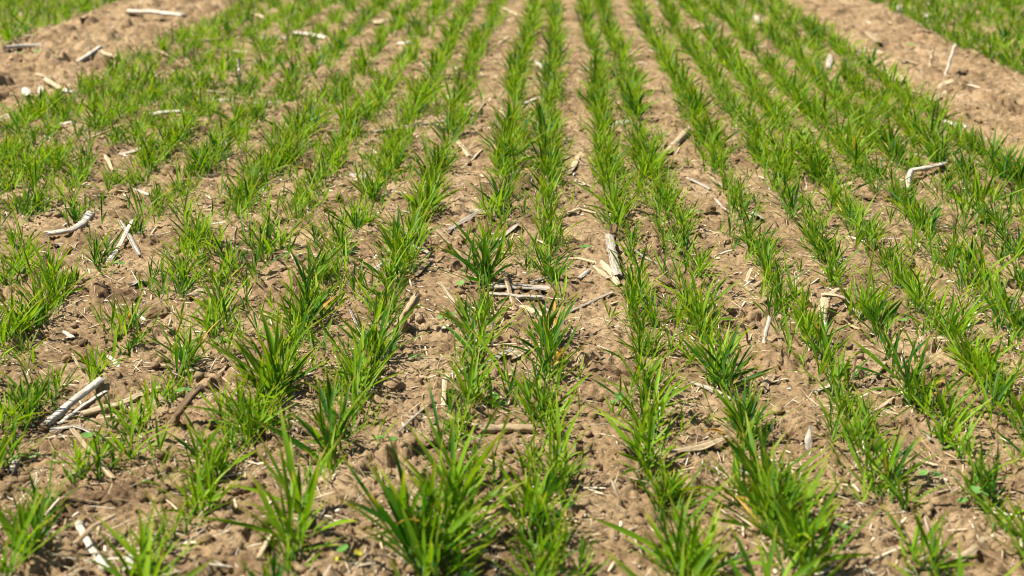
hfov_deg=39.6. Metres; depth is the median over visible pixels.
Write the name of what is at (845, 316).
dirt clod
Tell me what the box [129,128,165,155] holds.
wheat plant
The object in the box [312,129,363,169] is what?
wheat plant
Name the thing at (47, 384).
wheat plant
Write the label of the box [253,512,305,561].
wheat plant
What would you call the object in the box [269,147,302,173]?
wheat plant
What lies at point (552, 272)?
wheat plant
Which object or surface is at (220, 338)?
broadleaf weed
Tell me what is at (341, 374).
wheat plant
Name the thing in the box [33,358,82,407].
wheat plant
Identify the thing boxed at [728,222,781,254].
wheat plant
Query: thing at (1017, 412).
wheat plant
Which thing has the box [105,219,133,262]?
husk strip
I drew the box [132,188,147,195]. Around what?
husk strip
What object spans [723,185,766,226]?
wheat plant
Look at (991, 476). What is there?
wheat plant
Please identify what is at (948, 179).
wheat plant
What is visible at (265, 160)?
wheat plant
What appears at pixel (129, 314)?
wheat plant
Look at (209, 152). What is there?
wheat plant
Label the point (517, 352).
husk strip
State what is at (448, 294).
husk strip
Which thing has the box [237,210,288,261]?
wheat plant
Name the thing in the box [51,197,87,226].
wheat plant
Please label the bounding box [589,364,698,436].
wheat plant
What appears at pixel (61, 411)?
corn stalk
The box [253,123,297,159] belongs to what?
wheat plant
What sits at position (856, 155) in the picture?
wheat plant
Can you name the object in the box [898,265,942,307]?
wheat plant
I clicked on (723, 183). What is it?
wheat plant
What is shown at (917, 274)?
wheat plant
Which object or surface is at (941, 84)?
husk strip
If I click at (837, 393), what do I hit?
wheat plant
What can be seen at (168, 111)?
corn stalk
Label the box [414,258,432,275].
husk strip
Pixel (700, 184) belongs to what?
husk strip
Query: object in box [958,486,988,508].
broadleaf weed
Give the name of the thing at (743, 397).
wheat plant
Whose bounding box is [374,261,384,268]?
husk strip
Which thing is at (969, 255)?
wheat plant
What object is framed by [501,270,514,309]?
corn stalk
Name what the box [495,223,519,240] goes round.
husk strip
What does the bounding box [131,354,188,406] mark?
wheat plant
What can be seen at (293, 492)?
wheat plant
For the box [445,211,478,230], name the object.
husk strip
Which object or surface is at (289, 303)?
wheat plant
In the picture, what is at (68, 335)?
husk strip
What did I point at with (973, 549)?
husk strip
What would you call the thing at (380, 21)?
husk strip
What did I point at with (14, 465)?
corn stalk
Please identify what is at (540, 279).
corn stalk
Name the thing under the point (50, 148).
wheat plant
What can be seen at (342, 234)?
wheat plant
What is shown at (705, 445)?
husk strip
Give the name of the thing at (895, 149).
wheat plant
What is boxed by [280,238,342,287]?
wheat plant
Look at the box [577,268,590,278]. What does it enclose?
husk strip
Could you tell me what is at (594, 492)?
straw litter
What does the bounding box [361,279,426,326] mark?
wheat plant
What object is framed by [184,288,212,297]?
husk strip
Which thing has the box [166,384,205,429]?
corn stub
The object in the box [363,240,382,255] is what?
husk strip
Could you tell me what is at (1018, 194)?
wheat plant
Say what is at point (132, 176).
wheat plant
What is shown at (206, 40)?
husk strip
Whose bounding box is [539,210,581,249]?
wheat plant
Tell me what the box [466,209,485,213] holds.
husk strip
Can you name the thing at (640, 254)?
husk strip
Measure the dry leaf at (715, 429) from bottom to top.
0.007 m
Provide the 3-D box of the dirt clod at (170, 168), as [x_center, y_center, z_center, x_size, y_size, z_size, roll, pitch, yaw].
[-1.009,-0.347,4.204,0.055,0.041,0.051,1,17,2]
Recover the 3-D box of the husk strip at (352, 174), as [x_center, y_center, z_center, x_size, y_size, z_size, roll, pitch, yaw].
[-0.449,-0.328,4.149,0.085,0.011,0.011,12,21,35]
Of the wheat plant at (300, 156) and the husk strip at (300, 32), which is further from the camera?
the husk strip at (300, 32)
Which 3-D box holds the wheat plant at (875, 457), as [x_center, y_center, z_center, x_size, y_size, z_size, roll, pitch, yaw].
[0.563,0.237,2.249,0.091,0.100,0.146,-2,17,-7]
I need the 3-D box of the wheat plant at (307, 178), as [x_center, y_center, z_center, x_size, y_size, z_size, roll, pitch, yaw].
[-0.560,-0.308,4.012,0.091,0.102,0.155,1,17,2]
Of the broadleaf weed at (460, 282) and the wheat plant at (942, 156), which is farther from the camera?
the wheat plant at (942, 156)
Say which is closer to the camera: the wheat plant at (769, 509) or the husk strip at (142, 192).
the wheat plant at (769, 509)
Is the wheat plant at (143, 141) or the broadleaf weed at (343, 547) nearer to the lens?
the broadleaf weed at (343, 547)
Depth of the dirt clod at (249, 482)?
2.09 m
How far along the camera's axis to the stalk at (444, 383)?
2.45 m
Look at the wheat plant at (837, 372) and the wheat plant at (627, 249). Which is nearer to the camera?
the wheat plant at (837, 372)
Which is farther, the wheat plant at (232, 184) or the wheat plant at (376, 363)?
the wheat plant at (232, 184)
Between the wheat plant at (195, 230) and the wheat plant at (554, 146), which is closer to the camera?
the wheat plant at (195, 230)
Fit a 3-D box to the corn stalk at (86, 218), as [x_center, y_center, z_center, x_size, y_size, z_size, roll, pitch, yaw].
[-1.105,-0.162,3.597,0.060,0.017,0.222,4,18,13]
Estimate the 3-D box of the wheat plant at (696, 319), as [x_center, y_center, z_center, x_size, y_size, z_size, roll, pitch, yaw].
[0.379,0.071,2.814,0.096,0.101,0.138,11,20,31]
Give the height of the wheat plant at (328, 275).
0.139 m
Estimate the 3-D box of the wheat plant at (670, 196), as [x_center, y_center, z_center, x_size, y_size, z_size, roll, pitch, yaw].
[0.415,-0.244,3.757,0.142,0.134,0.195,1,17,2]
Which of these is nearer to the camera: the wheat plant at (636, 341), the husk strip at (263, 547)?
the husk strip at (263, 547)
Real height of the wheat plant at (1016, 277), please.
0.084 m
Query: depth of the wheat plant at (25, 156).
4.21 m
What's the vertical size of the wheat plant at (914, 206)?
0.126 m
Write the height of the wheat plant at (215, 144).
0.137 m
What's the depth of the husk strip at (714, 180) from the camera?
4.08 m
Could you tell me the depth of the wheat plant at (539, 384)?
2.43 m
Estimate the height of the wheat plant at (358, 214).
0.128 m
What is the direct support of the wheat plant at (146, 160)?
on the ground
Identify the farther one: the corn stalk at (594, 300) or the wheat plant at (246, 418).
the corn stalk at (594, 300)
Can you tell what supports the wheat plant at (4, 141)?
on the ground
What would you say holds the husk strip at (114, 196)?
on the ground
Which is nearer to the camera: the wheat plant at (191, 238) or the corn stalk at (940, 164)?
the wheat plant at (191, 238)
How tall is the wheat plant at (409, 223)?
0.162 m
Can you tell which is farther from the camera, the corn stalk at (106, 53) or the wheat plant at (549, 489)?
the corn stalk at (106, 53)
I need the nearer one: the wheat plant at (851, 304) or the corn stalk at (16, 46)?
the wheat plant at (851, 304)
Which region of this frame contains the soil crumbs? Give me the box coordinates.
[0,33,1023,575]
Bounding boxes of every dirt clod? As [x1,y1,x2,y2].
[105,371,122,378]
[108,184,130,195]
[144,305,170,319]
[161,164,178,175]
[207,510,235,529]
[224,480,242,495]
[240,478,256,493]
[381,379,405,392]
[418,434,436,447]
[454,310,467,318]
[698,203,716,214]
[832,313,851,324]
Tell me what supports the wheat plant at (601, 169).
on the ground
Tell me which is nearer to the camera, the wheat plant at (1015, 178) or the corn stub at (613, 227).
the corn stub at (613, 227)
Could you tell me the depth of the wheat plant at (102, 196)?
3.78 m
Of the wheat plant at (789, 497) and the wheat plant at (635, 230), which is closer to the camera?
the wheat plant at (789, 497)
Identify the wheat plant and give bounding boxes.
[0,131,24,166]
[0,133,29,159]
[0,155,30,177]
[0,166,28,190]
[0,219,30,250]
[0,237,49,284]
[0,282,55,338]
[0,287,48,347]
[0,361,61,412]
[0,373,51,430]
[0,378,68,427]
[0,405,49,466]
[0,445,83,529]
[0,489,81,575]
[0,490,66,563]
[1,113,40,154]
[1,227,43,274]
[5,290,48,331]
[6,130,60,178]
[8,177,66,215]
[16,267,85,302]
[17,181,57,214]
[22,155,51,181]
[22,249,70,286]
[27,140,53,155]
[32,134,76,167]
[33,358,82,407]
[38,143,85,171]
[42,423,128,484]
[47,263,90,298]
[48,135,73,158]
[48,424,147,479]
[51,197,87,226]
[58,149,104,185]
[60,168,80,192]
[62,257,83,281]
[69,324,137,374]
[73,385,123,432]
[75,142,96,162]
[77,494,204,575]
[83,228,123,265]
[84,350,106,382]
[86,188,110,211]
[95,290,152,339]
[99,157,136,184]
[99,373,173,442]
[108,330,140,356]
[117,165,145,186]
[117,213,152,235]
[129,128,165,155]
[129,134,163,163]
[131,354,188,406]
[134,489,207,552]
[135,273,159,290]
[136,142,173,174]
[136,309,162,334]
[140,316,224,375]
[148,179,170,205]
[148,424,261,487]
[151,453,246,524]
[153,240,216,283]
[158,222,203,253]
[164,176,183,194]
[167,212,222,244]
[172,292,241,334]
[174,140,237,173]
[178,141,213,169]
[180,145,213,179]
[180,207,212,241]
[180,406,356,552]
[182,371,282,431]
[188,421,256,483]
[189,219,237,253]
[193,266,250,306]
[198,127,239,161]
[198,248,233,282]
[198,300,334,401]
[199,137,220,165]
[202,385,298,446]
[203,170,250,208]
[209,245,250,284]
[219,333,331,400]
[224,142,289,184]
[231,169,281,199]
[235,375,284,419]
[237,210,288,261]
[238,549,283,575]
[242,139,293,175]
[248,136,289,166]
[250,367,367,469]
[251,208,311,259]
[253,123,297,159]
[253,309,300,354]
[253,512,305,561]
[255,274,331,331]
[263,513,344,575]
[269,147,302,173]
[277,258,341,320]
[280,133,306,163]
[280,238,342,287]
[293,174,329,210]
[298,145,352,177]
[298,163,328,189]
[299,287,422,360]
[306,236,362,281]
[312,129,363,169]
[314,139,340,164]
[314,223,365,254]
[315,344,365,392]
[322,318,409,399]
[326,185,385,228]
[327,135,348,155]
[336,427,524,575]
[341,296,409,358]
[348,166,392,202]
[348,325,401,390]
[349,243,411,284]
[355,208,436,274]
[355,460,498,575]
[360,203,376,225]
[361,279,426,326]
[363,197,432,244]
[367,214,441,264]
[369,149,406,172]
[369,410,523,567]
[372,154,411,182]
[373,127,416,161]
[376,136,411,171]
[395,169,463,211]
[396,190,448,219]
[396,399,502,513]
[402,139,453,178]
[414,156,449,187]
[415,208,516,293]
[424,146,457,174]
[425,131,461,159]
[432,285,534,361]
[434,334,499,381]
[437,385,477,445]
[438,343,501,408]
[438,375,475,430]
[442,545,480,575]
[454,287,510,318]
[465,170,521,212]
[467,174,518,217]
[471,119,536,167]
[471,215,517,245]
[472,115,542,162]
[481,139,529,181]
[486,452,579,525]
[490,451,572,542]
[494,489,587,553]
[498,282,580,351]
[505,517,573,575]
[506,369,557,433]
[506,388,593,485]
[509,482,587,570]
[511,303,586,381]
[514,128,571,171]
[514,349,593,420]
[521,136,578,180]
[521,229,577,276]
[525,158,562,203]
[528,249,577,285]
[528,387,580,439]
[529,182,568,226]
[534,145,576,181]
[538,139,569,163]
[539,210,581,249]
[540,440,594,507]
[548,528,613,575]
[569,162,650,213]
[581,145,605,164]
[584,160,624,181]
[586,136,631,168]
[587,472,737,575]
[588,149,634,195]
[588,199,629,229]
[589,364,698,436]
[595,146,625,176]
[599,397,687,483]
[601,141,624,170]
[606,272,651,312]
[608,248,654,291]
[610,226,650,261]
[611,322,667,359]
[615,130,649,157]
[615,296,666,332]
[615,342,681,399]
[619,214,645,242]
[621,123,683,171]
[626,136,672,181]
[628,148,670,178]
[628,453,705,522]
[635,457,713,522]
[637,161,686,195]
[638,486,775,575]
[644,172,691,211]
[644,196,707,233]
[653,265,741,329]
[660,216,706,249]
[665,238,721,278]
[673,315,777,400]
[675,294,721,343]
[677,312,750,388]
[683,410,837,526]
[689,443,846,547]
[695,319,752,351]
[701,143,730,174]
[701,143,731,167]
[705,161,744,193]
[708,378,802,456]
[711,371,774,436]
[713,403,828,527]
[720,174,750,211]
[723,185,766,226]
[726,453,839,560]
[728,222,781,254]
[741,447,886,574]
[742,232,784,274]
[744,139,770,167]
[745,135,815,182]
[751,479,853,573]
[752,125,823,168]
[753,242,794,290]
[753,278,800,316]
[762,166,807,200]
[766,180,810,219]
[771,153,798,181]
[777,301,860,361]
[783,140,849,181]
[783,292,834,346]
[786,289,820,332]
[787,134,844,169]
[787,228,840,262]
[792,205,841,248]
[792,332,888,400]
[807,155,853,185]
[811,243,868,286]
[815,166,855,206]
[816,140,836,165]
[816,376,877,419]
[819,268,901,320]
[824,324,951,406]
[825,187,860,216]
[829,136,873,176]
[830,119,878,160]
[831,402,901,464]
[836,135,878,167]
[839,192,875,223]
[841,209,897,251]
[843,265,901,320]
[844,289,915,337]
[845,383,919,439]
[860,421,953,512]
[862,457,901,498]
[865,233,911,268]
[866,159,901,179]
[867,127,914,165]
[871,167,915,201]
[872,135,906,160]
[880,502,981,575]
[882,185,935,221]
[886,359,949,416]
[888,199,950,235]
[888,258,927,284]
[890,142,935,175]
[895,362,997,434]
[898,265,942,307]
[904,115,969,163]
[904,272,970,332]
[918,288,1001,352]
[918,415,962,450]
[926,550,966,575]
[935,164,965,189]
[936,228,969,262]
[939,313,1022,393]
[941,142,995,181]
[942,225,995,270]
[943,165,1022,214]
[943,402,989,465]
[945,327,1023,386]
[948,237,1006,285]
[951,430,1014,505]
[953,129,1023,180]
[958,482,1023,558]
[963,189,1013,223]
[968,278,1022,312]
[971,490,1023,534]
[976,366,1023,439]
[978,360,1019,403]
[979,199,1021,240]
[992,143,1023,186]
[994,224,1023,257]
[998,260,1023,288]
[1001,305,1023,336]
[1003,177,1023,206]
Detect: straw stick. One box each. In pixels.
[232,226,237,252]
[236,57,241,88]
[742,323,748,343]
[762,315,771,342]
[928,46,934,67]
[944,43,956,74]
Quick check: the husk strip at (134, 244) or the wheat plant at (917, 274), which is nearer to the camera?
the wheat plant at (917, 274)
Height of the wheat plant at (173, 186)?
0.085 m
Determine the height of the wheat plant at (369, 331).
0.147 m
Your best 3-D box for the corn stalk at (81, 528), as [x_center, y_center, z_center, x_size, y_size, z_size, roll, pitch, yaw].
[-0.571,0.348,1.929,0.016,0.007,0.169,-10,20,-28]
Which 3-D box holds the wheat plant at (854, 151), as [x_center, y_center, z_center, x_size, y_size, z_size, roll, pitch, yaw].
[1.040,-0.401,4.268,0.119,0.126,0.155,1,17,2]
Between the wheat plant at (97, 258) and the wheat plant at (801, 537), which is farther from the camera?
the wheat plant at (97, 258)
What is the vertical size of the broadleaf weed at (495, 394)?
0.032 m
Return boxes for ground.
[0,0,1023,575]
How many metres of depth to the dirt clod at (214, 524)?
1.99 m
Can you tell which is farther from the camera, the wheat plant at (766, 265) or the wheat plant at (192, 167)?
the wheat plant at (192, 167)
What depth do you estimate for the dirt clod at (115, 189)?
3.94 m
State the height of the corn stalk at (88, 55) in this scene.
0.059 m
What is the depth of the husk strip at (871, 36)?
6.97 m
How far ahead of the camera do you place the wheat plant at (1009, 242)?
3.35 m
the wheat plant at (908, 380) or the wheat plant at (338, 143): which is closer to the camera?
the wheat plant at (908, 380)
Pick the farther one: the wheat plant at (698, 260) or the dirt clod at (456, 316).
the wheat plant at (698, 260)
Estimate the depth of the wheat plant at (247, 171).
4.09 m
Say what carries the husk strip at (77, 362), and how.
on the ground
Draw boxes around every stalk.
[3,44,41,49]
[8,459,19,474]
[39,376,104,426]
[42,77,62,91]
[43,211,95,235]
[56,391,107,425]
[70,427,116,481]
[72,514,116,545]
[74,519,111,570]
[76,45,101,61]
[78,386,161,416]
[99,50,117,58]
[125,9,187,17]
[152,109,183,116]
[179,177,214,181]
[183,366,200,373]
[372,121,443,132]
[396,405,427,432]
[412,244,431,254]
[441,377,480,426]
[455,140,471,158]
[460,148,482,168]
[477,423,536,433]
[489,284,549,290]
[489,292,544,299]
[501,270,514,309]
[515,276,549,284]
[569,291,613,312]
[605,234,621,276]
[866,361,886,382]
[904,169,913,190]
[910,162,946,171]
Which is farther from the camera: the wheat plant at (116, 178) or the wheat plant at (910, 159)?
the wheat plant at (910, 159)
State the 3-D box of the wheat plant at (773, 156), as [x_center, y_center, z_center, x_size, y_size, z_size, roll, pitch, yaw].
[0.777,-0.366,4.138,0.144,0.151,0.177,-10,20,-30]
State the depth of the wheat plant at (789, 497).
1.98 m
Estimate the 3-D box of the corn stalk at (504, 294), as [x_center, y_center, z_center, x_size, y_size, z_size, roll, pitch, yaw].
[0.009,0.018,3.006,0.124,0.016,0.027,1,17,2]
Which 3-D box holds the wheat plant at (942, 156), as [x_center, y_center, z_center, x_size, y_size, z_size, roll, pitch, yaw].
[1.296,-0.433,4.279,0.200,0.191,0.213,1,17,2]
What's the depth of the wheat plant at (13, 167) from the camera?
4.12 m
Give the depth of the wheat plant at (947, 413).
2.37 m
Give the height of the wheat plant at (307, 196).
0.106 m
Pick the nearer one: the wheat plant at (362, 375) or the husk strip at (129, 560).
the husk strip at (129, 560)
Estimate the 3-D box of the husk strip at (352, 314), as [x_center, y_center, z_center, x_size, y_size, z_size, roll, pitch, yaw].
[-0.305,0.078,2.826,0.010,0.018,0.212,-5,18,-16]
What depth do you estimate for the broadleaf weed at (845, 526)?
1.97 m
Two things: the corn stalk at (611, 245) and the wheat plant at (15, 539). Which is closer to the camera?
the wheat plant at (15, 539)
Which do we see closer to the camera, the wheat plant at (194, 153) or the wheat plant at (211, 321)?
the wheat plant at (211, 321)
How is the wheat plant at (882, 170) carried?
on the ground
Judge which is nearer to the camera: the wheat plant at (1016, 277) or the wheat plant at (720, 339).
the wheat plant at (720, 339)
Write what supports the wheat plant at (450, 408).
on the ground
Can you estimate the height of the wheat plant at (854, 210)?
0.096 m
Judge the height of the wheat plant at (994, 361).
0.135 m
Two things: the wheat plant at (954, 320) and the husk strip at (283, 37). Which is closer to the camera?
the wheat plant at (954, 320)
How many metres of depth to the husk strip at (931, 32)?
7.20 m
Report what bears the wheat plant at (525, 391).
on the ground
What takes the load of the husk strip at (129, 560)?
on the ground
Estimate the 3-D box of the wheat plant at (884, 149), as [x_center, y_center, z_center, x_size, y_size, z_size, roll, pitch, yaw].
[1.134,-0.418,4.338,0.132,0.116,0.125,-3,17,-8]
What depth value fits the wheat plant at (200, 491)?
2.04 m
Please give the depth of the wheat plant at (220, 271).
3.15 m
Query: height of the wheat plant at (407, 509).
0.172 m
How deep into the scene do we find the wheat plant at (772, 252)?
3.26 m
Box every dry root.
[564,207,595,215]
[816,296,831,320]
[821,292,859,317]
[829,288,845,292]
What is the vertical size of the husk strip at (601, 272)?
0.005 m
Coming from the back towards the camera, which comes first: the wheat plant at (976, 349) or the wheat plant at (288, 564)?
the wheat plant at (976, 349)
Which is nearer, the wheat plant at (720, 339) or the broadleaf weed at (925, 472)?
the broadleaf weed at (925, 472)
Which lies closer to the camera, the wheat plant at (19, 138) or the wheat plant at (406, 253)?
the wheat plant at (406, 253)
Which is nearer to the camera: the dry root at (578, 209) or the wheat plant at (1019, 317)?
the wheat plant at (1019, 317)
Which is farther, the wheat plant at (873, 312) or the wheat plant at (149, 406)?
the wheat plant at (873, 312)
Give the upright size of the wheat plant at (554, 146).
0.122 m
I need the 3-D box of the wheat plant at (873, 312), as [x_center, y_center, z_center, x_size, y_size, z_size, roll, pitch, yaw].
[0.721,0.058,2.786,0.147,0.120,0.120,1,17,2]
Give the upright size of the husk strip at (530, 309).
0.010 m
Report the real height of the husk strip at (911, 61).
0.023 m
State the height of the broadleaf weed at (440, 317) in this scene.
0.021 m
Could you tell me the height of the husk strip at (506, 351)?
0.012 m
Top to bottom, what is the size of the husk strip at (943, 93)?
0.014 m
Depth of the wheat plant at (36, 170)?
4.14 m
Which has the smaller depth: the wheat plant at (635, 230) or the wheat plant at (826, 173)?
the wheat plant at (635, 230)
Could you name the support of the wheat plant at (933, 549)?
on the ground
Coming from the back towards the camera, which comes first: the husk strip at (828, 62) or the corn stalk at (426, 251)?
the husk strip at (828, 62)
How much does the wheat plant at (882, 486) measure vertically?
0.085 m
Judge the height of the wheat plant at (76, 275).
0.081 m
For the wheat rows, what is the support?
on the ground
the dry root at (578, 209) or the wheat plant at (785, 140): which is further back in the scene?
the wheat plant at (785, 140)
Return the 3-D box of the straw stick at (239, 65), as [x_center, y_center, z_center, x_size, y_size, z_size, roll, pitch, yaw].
[-1.083,-0.844,5.659,0.018,0.150,0.019,-15,23,-40]
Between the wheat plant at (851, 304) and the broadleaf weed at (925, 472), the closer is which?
the broadleaf weed at (925, 472)
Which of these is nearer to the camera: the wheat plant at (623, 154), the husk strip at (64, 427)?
the husk strip at (64, 427)
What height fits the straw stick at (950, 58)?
0.157 m
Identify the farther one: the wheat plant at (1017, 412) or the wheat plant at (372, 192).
the wheat plant at (372, 192)
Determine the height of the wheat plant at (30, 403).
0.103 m
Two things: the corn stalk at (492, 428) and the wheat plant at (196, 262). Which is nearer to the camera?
the corn stalk at (492, 428)
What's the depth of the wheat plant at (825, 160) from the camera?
4.27 m
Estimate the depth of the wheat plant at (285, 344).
2.75 m
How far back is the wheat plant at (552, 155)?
4.12 m
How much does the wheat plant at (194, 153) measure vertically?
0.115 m
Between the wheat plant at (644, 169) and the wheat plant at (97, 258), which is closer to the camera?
the wheat plant at (97, 258)
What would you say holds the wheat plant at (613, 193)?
on the ground
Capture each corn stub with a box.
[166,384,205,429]
[399,291,420,331]
[610,222,618,239]
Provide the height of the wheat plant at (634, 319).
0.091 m
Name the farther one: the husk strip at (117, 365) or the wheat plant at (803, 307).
the wheat plant at (803, 307)
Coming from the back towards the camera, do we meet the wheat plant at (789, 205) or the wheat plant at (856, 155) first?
the wheat plant at (856, 155)
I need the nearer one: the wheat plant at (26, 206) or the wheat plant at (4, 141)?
the wheat plant at (26, 206)
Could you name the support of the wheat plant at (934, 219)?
on the ground
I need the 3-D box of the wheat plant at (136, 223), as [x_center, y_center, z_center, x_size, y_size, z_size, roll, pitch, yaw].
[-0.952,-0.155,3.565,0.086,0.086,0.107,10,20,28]
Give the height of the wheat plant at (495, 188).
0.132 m
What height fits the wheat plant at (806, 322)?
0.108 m
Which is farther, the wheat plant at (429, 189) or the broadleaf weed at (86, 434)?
the wheat plant at (429, 189)
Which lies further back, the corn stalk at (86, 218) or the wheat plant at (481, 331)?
the corn stalk at (86, 218)
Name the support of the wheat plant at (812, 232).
on the ground
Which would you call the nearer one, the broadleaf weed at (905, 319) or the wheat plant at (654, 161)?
the broadleaf weed at (905, 319)
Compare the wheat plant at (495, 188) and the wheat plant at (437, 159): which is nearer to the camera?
the wheat plant at (495, 188)
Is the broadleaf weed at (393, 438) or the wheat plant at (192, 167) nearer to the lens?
the broadleaf weed at (393, 438)
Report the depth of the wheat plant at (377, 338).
2.64 m
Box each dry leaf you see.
[553,301,558,359]
[703,428,723,433]
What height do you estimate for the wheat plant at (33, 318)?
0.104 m
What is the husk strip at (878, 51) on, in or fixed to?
on the ground
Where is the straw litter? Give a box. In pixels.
[0,0,1023,575]
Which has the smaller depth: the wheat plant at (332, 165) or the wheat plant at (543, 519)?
the wheat plant at (543, 519)
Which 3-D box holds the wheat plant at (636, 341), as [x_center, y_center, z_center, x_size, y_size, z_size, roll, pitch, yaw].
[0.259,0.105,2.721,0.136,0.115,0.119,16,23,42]
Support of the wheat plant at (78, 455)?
on the ground
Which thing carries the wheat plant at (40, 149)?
on the ground
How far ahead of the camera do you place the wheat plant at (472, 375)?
2.42 m
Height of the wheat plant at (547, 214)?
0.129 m
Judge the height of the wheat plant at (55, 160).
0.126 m
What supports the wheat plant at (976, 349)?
on the ground
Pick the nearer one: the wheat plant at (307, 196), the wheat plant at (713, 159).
the wheat plant at (307, 196)
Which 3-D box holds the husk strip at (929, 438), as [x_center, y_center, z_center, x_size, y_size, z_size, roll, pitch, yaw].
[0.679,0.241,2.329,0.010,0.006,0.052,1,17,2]
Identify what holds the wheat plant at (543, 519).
on the ground
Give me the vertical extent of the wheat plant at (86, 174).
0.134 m
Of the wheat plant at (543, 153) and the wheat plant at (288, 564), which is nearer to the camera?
the wheat plant at (288, 564)
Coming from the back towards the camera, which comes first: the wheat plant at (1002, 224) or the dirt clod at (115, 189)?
the dirt clod at (115, 189)
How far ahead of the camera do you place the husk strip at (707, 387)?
2.54 m
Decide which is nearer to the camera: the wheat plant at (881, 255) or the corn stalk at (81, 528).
the corn stalk at (81, 528)
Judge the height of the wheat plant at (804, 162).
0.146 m
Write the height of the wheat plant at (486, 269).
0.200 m
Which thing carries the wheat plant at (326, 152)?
on the ground
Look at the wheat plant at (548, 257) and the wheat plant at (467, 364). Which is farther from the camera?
the wheat plant at (548, 257)
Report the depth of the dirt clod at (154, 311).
2.93 m
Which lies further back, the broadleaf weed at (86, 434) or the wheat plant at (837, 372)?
the wheat plant at (837, 372)
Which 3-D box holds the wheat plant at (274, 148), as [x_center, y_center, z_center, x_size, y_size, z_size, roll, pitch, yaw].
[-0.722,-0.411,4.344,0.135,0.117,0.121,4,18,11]
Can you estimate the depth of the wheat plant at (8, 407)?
2.36 m
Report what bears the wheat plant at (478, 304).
on the ground
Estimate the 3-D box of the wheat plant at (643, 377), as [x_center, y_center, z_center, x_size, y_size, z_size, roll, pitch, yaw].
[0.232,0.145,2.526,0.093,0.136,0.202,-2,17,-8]
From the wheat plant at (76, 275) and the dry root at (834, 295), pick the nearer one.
the dry root at (834, 295)
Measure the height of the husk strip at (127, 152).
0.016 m
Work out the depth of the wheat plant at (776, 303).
2.93 m
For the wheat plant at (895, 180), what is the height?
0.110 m
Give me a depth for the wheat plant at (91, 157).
4.35 m
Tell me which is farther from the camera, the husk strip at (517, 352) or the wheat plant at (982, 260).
the wheat plant at (982, 260)
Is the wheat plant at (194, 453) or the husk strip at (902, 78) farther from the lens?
the husk strip at (902, 78)
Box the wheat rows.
[0,0,1023,575]
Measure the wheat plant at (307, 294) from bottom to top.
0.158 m
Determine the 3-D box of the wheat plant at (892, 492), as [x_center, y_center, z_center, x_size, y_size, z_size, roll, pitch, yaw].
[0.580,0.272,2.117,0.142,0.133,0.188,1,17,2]
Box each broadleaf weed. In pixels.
[80,432,103,438]
[113,260,124,266]
[174,387,190,397]
[209,337,228,343]
[335,544,361,562]
[376,435,396,440]
[408,353,423,360]
[438,312,455,320]
[456,279,469,286]
[493,392,506,408]
[611,392,630,406]
[819,521,849,538]
[899,316,913,324]
[918,470,941,479]
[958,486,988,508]
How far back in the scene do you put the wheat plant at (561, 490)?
2.12 m
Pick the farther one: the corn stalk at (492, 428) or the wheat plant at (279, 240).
the wheat plant at (279, 240)
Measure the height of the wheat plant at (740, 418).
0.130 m
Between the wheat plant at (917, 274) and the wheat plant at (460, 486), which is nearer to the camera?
the wheat plant at (460, 486)
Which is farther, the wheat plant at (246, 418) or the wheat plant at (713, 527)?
the wheat plant at (246, 418)
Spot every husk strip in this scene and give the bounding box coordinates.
[22,87,31,95]
[49,425,102,440]
[62,330,74,338]
[71,355,82,369]
[80,124,123,141]
[96,195,127,200]
[103,154,113,171]
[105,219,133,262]
[106,355,119,366]
[117,148,140,154]
[118,220,141,256]
[121,554,133,571]
[128,280,147,285]
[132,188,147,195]
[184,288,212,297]
[202,202,223,205]
[204,34,238,41]
[254,534,271,559]
[256,36,285,39]
[293,31,325,38]
[348,307,361,333]
[349,173,365,177]
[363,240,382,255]
[372,19,386,22]
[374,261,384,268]
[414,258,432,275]
[435,227,464,258]
[438,281,454,303]
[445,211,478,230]
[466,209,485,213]
[488,347,513,362]
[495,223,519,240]
[502,7,523,16]
[506,343,539,359]
[519,304,542,315]
[563,257,596,262]
[568,152,580,173]
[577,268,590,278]
[592,265,609,278]
[599,260,620,284]
[632,247,658,264]
[665,126,690,152]
[669,436,730,453]
[673,440,710,448]
[688,178,711,189]
[689,380,731,399]
[709,176,725,188]
[714,197,728,211]
[745,267,752,281]
[757,374,775,392]
[804,425,812,449]
[810,385,829,392]
[825,55,831,67]
[850,353,857,382]
[854,194,875,198]
[856,50,882,54]
[864,31,880,42]
[874,396,894,412]
[878,67,903,82]
[895,59,918,63]
[911,90,946,99]
[916,28,937,35]
[921,429,932,440]
[937,78,954,88]
[952,536,987,561]
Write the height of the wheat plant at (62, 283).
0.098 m
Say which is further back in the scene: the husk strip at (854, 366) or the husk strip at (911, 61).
the husk strip at (911, 61)
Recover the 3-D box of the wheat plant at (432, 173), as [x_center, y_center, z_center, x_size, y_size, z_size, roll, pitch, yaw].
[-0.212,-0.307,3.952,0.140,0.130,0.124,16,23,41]
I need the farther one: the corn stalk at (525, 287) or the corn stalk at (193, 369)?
the corn stalk at (525, 287)
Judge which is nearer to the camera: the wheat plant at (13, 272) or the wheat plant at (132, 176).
the wheat plant at (13, 272)
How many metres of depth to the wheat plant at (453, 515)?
1.94 m
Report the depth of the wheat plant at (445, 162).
4.18 m
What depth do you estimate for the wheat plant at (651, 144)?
4.25 m
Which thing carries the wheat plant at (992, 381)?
on the ground
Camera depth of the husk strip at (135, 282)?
3.12 m
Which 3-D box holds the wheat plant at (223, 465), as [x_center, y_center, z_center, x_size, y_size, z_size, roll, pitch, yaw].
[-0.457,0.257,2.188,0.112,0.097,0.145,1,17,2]
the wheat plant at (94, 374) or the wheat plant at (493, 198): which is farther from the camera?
the wheat plant at (493, 198)
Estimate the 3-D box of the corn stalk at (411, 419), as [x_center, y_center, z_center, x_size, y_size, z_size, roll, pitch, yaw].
[-0.162,0.214,2.349,0.007,0.021,0.172,4,18,13]

